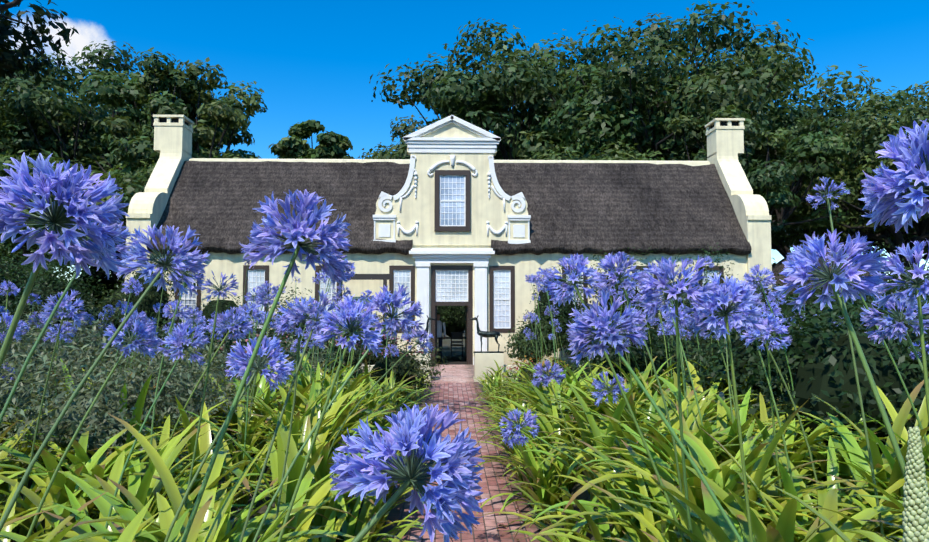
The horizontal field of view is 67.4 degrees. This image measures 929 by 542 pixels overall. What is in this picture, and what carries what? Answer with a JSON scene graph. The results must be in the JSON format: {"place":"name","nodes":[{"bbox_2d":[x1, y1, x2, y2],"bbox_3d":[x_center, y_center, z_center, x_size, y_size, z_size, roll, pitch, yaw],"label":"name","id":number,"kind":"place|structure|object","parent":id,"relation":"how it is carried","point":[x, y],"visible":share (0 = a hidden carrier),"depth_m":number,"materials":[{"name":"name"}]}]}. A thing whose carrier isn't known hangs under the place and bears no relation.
{"place":"outdoors","nodes":[
{"label":"outdoors","id":0,"kind":"place"},
{"bbox_2d":[395,383,528,541],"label":"brick path","id":1,"kind":"structure","parent":0,"point":[457,397],"depth_m":7.52,"materials":[{"name":"red brick"}]},
{"bbox_2d":[415,384,518,539],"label":"fallen leaves on path","id":2,"kind":"object","parent":1,"relation":"on","point":[498,476],"visible":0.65,"depth_m":7.02,"materials":[{"name":"brown plant"}]},
{"bbox_2d":[0,0,928,280],"label":"sky","id":3,"kind":"structure","parent":0,"point":[316,60],"materials":[{"name":"blue"}]},
{"bbox_2d":[11,329,928,541],"bbox_3d":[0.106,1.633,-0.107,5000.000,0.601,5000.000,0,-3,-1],"label":"ground","id":4,"kind":"structure","parent":0,"point":[457,350],"depth_m":5.71,"materials":[{"name":"soil"}]},
{"bbox_2d":[0,0,78,85],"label":"tree","id":5,"kind":"object","parent":4,"relation":"on","point":[11,62],"depth_m":12.95,"materials":[{"name":"green plant"}]},
{"bbox_2d":[0,48,110,173],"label":"tree","id":6,"kind":"object","parent":4,"relation":"on","point":[20,127],"depth_m":48.13,"materials":[{"name":"green plant"}]},
{"bbox_2d":[0,149,147,346],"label":"tree","id":7,"kind":"object","parent":4,"relation":"on","point":[3,173],"depth_m":31.46,"materials":[{"name":"green plant"}]},
{"bbox_2d":[4,157,155,288],"bbox_3d":[-17.353,-0.746,35.257,9.763,9.856,9.450,0,-3,-1],"label":"tree","id":8,"kind":"object","parent":4,"relation":"on","point":[131,192],"depth_m":33.66,"materials":[{"name":"green plant"}]},
{"bbox_2d":[21,76,140,169],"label":"tree","id":9,"kind":"object","parent":4,"relation":"on","point":[90,138],"depth_m":56.78,"materials":[{"name":"green plant"}]},
{"bbox_2d":[0,40,236,334],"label":"tree","id":10,"kind":"object","parent":4,"relation":"on","point":[52,79],"depth_m":49.13,"materials":[{"name":"green plant"}]},
{"bbox_2d":[124,115,193,314],"bbox_3d":[-11.306,-1.263,26.846,1.170,9.350,6.360,0,-3,-1],"label":"chimney","id":11,"kind":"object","parent":4,"relation":"on","point":[173,148],"depth_m":25.80,"materials":[{"name":"paint"}]},
{"bbox_2d":[159,118,187,125],"bbox_3d":[-11.306,-5.729,27.095,0.870,0.205,0.800,0,-3,-1],"label":"chimney flue","id":12,"kind":"object","parent":11,"relation":"on","point":[175,120],"visible":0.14,"depth_m":26.70,"materials":[{"name":"black"}]},
{"bbox_2d":[77,47,267,191],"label":"tree","id":13,"kind":"object","parent":4,"relation":"on","point":[168,78],"depth_m":43.15,"materials":[{"name":"green plant"}]},
{"bbox_2d":[0,288,346,484],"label":"grey shrubs","id":14,"kind":"object","parent":4,"relation":"on","point":[181,392],"visible":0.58,"depth_m":5.12,"materials":[{"name":"green plant"}]},
{"bbox_2d":[268,120,353,158],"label":"tree","id":15,"kind":"object","parent":4,"relation":"on","point":[294,146],"depth_m":43.36,"materials":[{"name":"green plant"}]},
{"bbox_2d":[63,331,692,369],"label":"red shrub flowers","id":16,"kind":"object","parent":4,"relation":"on","point":[402,353],"visible":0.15,"depth_m":12.99,"materials":[{"name":"red plant"}]},
{"bbox_2d":[354,112,528,332],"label":"tree","id":17,"kind":"object","parent":4,"relation":"on","point":[398,132],"depth_m":57.29,"materials":[{"name":"green plant"}]},
{"bbox_2d":[151,245,746,364],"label":"house walls","id":18,"kind":"structure","parent":4,"relation":"on","point":[372,263],"depth_m":23.96,"materials":[{"name":"beige paint"}]},
{"bbox_2d":[146,161,751,254],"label":"thatched roof","id":19,"kind":"structure","parent":18,"relation":"on","point":[596,208],"depth_m":25.37,"materials":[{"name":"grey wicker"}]},
{"bbox_2d":[189,158,709,165],"bbox_3d":[-0.504,-4.140,27.251,20.200,0.440,0.600,0,-3,-1],"label":"roof ridge cap","id":20,"kind":"object","parent":19,"relation":"on","point":[690,163],"visible":0.27,"depth_m":27.08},
{"bbox_2d":[175,170,723,364],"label":"window frames","id":21,"kind":"structure","parent":18,"relation":"attached to","point":[469,324],"depth_m":23.97,"materials":[{"name":"brown wood"}]},
{"bbox_2d":[179,175,718,328],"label":"window sashes","id":22,"kind":"object","parent":21,"relation":"in","point":[444,275],"depth_m":24.04,"materials":[{"name":"white wood"}]},
{"bbox_2d":[180,177,717,326],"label":"window panes","id":23,"kind":"object","parent":22,"relation":"in","point":[463,291],"visible":0.25,"depth_m":24.06,"materials":[{"name":"glass"}]},
{"bbox_2d":[375,123,527,245],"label":"gable","id":24,"kind":"structure","parent":18,"relation":"attached to","point":[484,208],"depth_m":24.09,"materials":[{"name":"paint"}]},
{"bbox_2d":[373,115,530,243],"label":"gable mouldings","id":25,"kind":"object","parent":24,"relation":"attached to","point":[416,142],"visible":0.94,"depth_m":24.08,"materials":[{"name":"white paint"}]},
{"bbox_2d":[397,155,507,235],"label":"gable reliefs","id":26,"kind":"object","parent":24,"relation":"attached to","point":[473,169],"visible":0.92,"depth_m":24.06,"materials":[{"name":"white paint"}]},
{"bbox_2d":[409,248,494,364],"bbox_3d":[-0.432,1.235,23.786,2.920,4.020,0.360,0,-3,-1],"label":"door surround","id":27,"kind":"object","parent":18,"relation":"attached to","point":[478,258],"visible":0.73,"depth_m":23.81,"materials":[{"name":"white paint"}]},
{"bbox_2d":[438,337,465,354],"bbox_3d":[-0.445,3.099,28.651,1.300,0.760,0.400,0,-3,-1],"label":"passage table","id":28,"kind":"object","parent":18,"relation":"in","point":[447,338],"visible":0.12,"depth_m":28.48,"materials":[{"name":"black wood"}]},
{"bbox_2d":[451,332,462,356],"bbox_3d":[-0.306,2.935,27.862,0.500,1.000,0.500,0,-3,-1],"label":"chair","id":29,"kind":"object","parent":18,"relation":"in","point":[456,335],"visible":1,"depth_m":28.07,"materials":[{"name":"black wood"}]},
{"bbox_2d":[436,355,467,364],"bbox_3d":[-0.504,1.421,26.940,20.600,4.000,4.996,0,-3,-1],"label":"house interior","id":30,"kind":"object","parent":4,"relation":"on","point":[454,360],"visible":0.06,"depth_m":25.89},
{"bbox_2d":[0,236,915,394],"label":"mixed shrubs","id":31,"kind":"object","parent":4,"relation":"on","point":[527,353],"visible":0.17,"depth_m":20.08,"materials":[{"name":"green plant"}]},
{"bbox_2d":[381,382,539,541],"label":"path edging","id":32,"kind":"object","parent":4,"relation":"on","point":[394,514],"visible":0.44,"depth_m":6.92,"materials":[{"name":"brick"}]},
{"bbox_2d":[0,119,928,541],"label":"agapanthus","id":33,"kind":"object","parent":4,"relation":"on","point":[80,500],"depth_m":3.16,"materials":[{"name":"plant"}]},
{"bbox_2d":[0,244,928,471],"bbox_3d":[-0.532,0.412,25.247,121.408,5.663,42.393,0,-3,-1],"label":"shrub","id":34,"kind":"object","parent":4,"relation":"on","point":[819,372],"visible":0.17,"depth_m":6.99,"materials":[{"name":"plant"}]},
{"bbox_2d":[0,233,928,344],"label":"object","id":35,"kind":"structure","parent":4,"relation":"on","point":[104,298],"depth_m":27.65,"materials":[{"name":"green plant"}]},
{"bbox_2d":[431,364,582,382],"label":"stoep terrace","id":36,"kind":"structure","parent":4,"relation":"on","point":[459,374],"depth_m":20.16,"materials":[{"name":"tile"}]},
{"bbox_2d":[338,274,391,336],"bbox_3d":[-3.397,1.631,23.266,1.950,3.070,0.120,0,-3,-1],"label":"pergola timber","id":37,"kind":"object","parent":36,"relation":"on","point":[384,277],"visible":0.33,"depth_m":23.29,"materials":[{"name":"grey wood"}]},
{"bbox_2d":[312,353,582,383],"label":"stoep pedestals","id":38,"kind":"object","parent":36,"relation":"on","point":[483,362],"visible":0.19,"depth_m":18.20,"materials":[{"name":"paint"}]},
{"bbox_2d":[401,316,434,352],"bbox_3d":[-1.225,1.684,18.614,0.904,1.006,0.240,0,-3,-1],"label":"deer statue","id":39,"kind":"object","parent":38,"relation":"on","point":[427,325],"visible":0.52,"depth_m":18.58,"materials":[{"name":"brown metal"}]},
{"bbox_2d":[470,315,503,352],"bbox_3d":[0.591,1.686,18.655,0.904,1.006,0.240,0,-3,-1],"label":"deer statue","id":40,"kind":"object","parent":38,"relation":"on","point":[486,334],"visible":1,"depth_m":18.59,"materials":[{"name":"brown metal"}]},
{"bbox_2d":[369,18,655,159],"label":"tree","id":41,"kind":"object","parent":4,"relation":"on","point":[451,93],"depth_m":43.29,"materials":[{"name":"green plant"}]},
{"bbox_2d":[527,139,663,160],"bbox_3d":[8.058,-1.238,36.472,11.622,10.974,11.278,0,-3,-1],"label":"tree","id":42,"kind":"object","parent":4,"relation":"on","point":[618,152],"visible":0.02,"depth_m":35.42,"materials":[{"name":"green plant"}]},
{"bbox_2d":[493,0,836,189],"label":"tree","id":43,"kind":"object","parent":4,"relation":"on","point":[711,93],"depth_m":40.24,"materials":[{"name":"green plant"}]},
{"bbox_2d":[705,118,771,290],"bbox_3d":[10.298,-1.236,27.333,1.170,9.350,6.360,0,-3,-1],"label":"chimney","id":44,"kind":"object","parent":4,"relation":"on","point":[725,147],"depth_m":25.70,"materials":[{"name":"paint"}]},
{"bbox_2d":[710,122,737,128],"bbox_3d":[10.298,-5.702,27.582,0.870,0.205,0.800,0,-3,-1],"label":"chimney flue","id":45,"kind":"object","parent":44,"relation":"on","point":[725,124],"visible":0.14,"depth_m":27.19,"materials":[{"name":"black"}]},
{"bbox_2d":[563,286,928,460],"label":"dark shrubs","id":46,"kind":"object","parent":4,"relation":"on","point":[821,327],"visible":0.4,"depth_m":5.60,"materials":[{"name":"green plant"}]},
{"bbox_2d":[620,32,883,227],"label":"tree","id":47,"kind":"object","parent":4,"relation":"on","point":[829,92],"depth_m":44.31,"materials":[{"name":"green plant"}]},
{"bbox_2d":[664,103,851,232],"bbox_3d":[14.404,-2.236,36.751,9.053,12.999,11.372,0,-3,-1],"label":"tree","id":48,"kind":"object","parent":4,"relation":"on","point":[772,180],"depth_m":34.42,"materials":[{"name":"green plant"}]},
{"bbox_2d":[772,245,885,295],"bbox_3d":[16.368,0.002,32.911,5.800,2.500,5.800,0,-3,-1],"label":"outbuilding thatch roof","id":49,"kind":"object","parent":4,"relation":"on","point":[778,266],"depth_m":31.87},
{"bbox_2d":[771,105,886,257],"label":"tree","id":50,"kind":"object","parent":4,"relation":"on","point":[783,251],"depth_m":66.26,"materials":[{"name":"green plant"}]},
{"bbox_2d":[770,89,928,280],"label":"tree","id":51,"kind":"object","parent":4,"relation":"on","point":[869,130],"depth_m":35.85,"materials":[{"name":"green plant"}]},
{"bbox_2d":[771,80,928,281],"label":"tree","id":52,"kind":"object","parent":4,"relation":"on","point":[776,241],"depth_m":46.44,"materials":[{"name":"green plant"}]},
{"bbox_2d":[825,231,928,260],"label":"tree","id":53,"kind":"object","parent":4,"relation":"on","point":[924,257],"depth_m":56.12,"materials":[{"name":"plant"}]},
{"bbox_2d":[902,426,928,541],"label":"flower spike","id":54,"kind":"object","parent":4,"relation":"on","point":[915,518],"visible":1,"depth_m":1.23,"materials":[{"name":"plant"}]}
]}

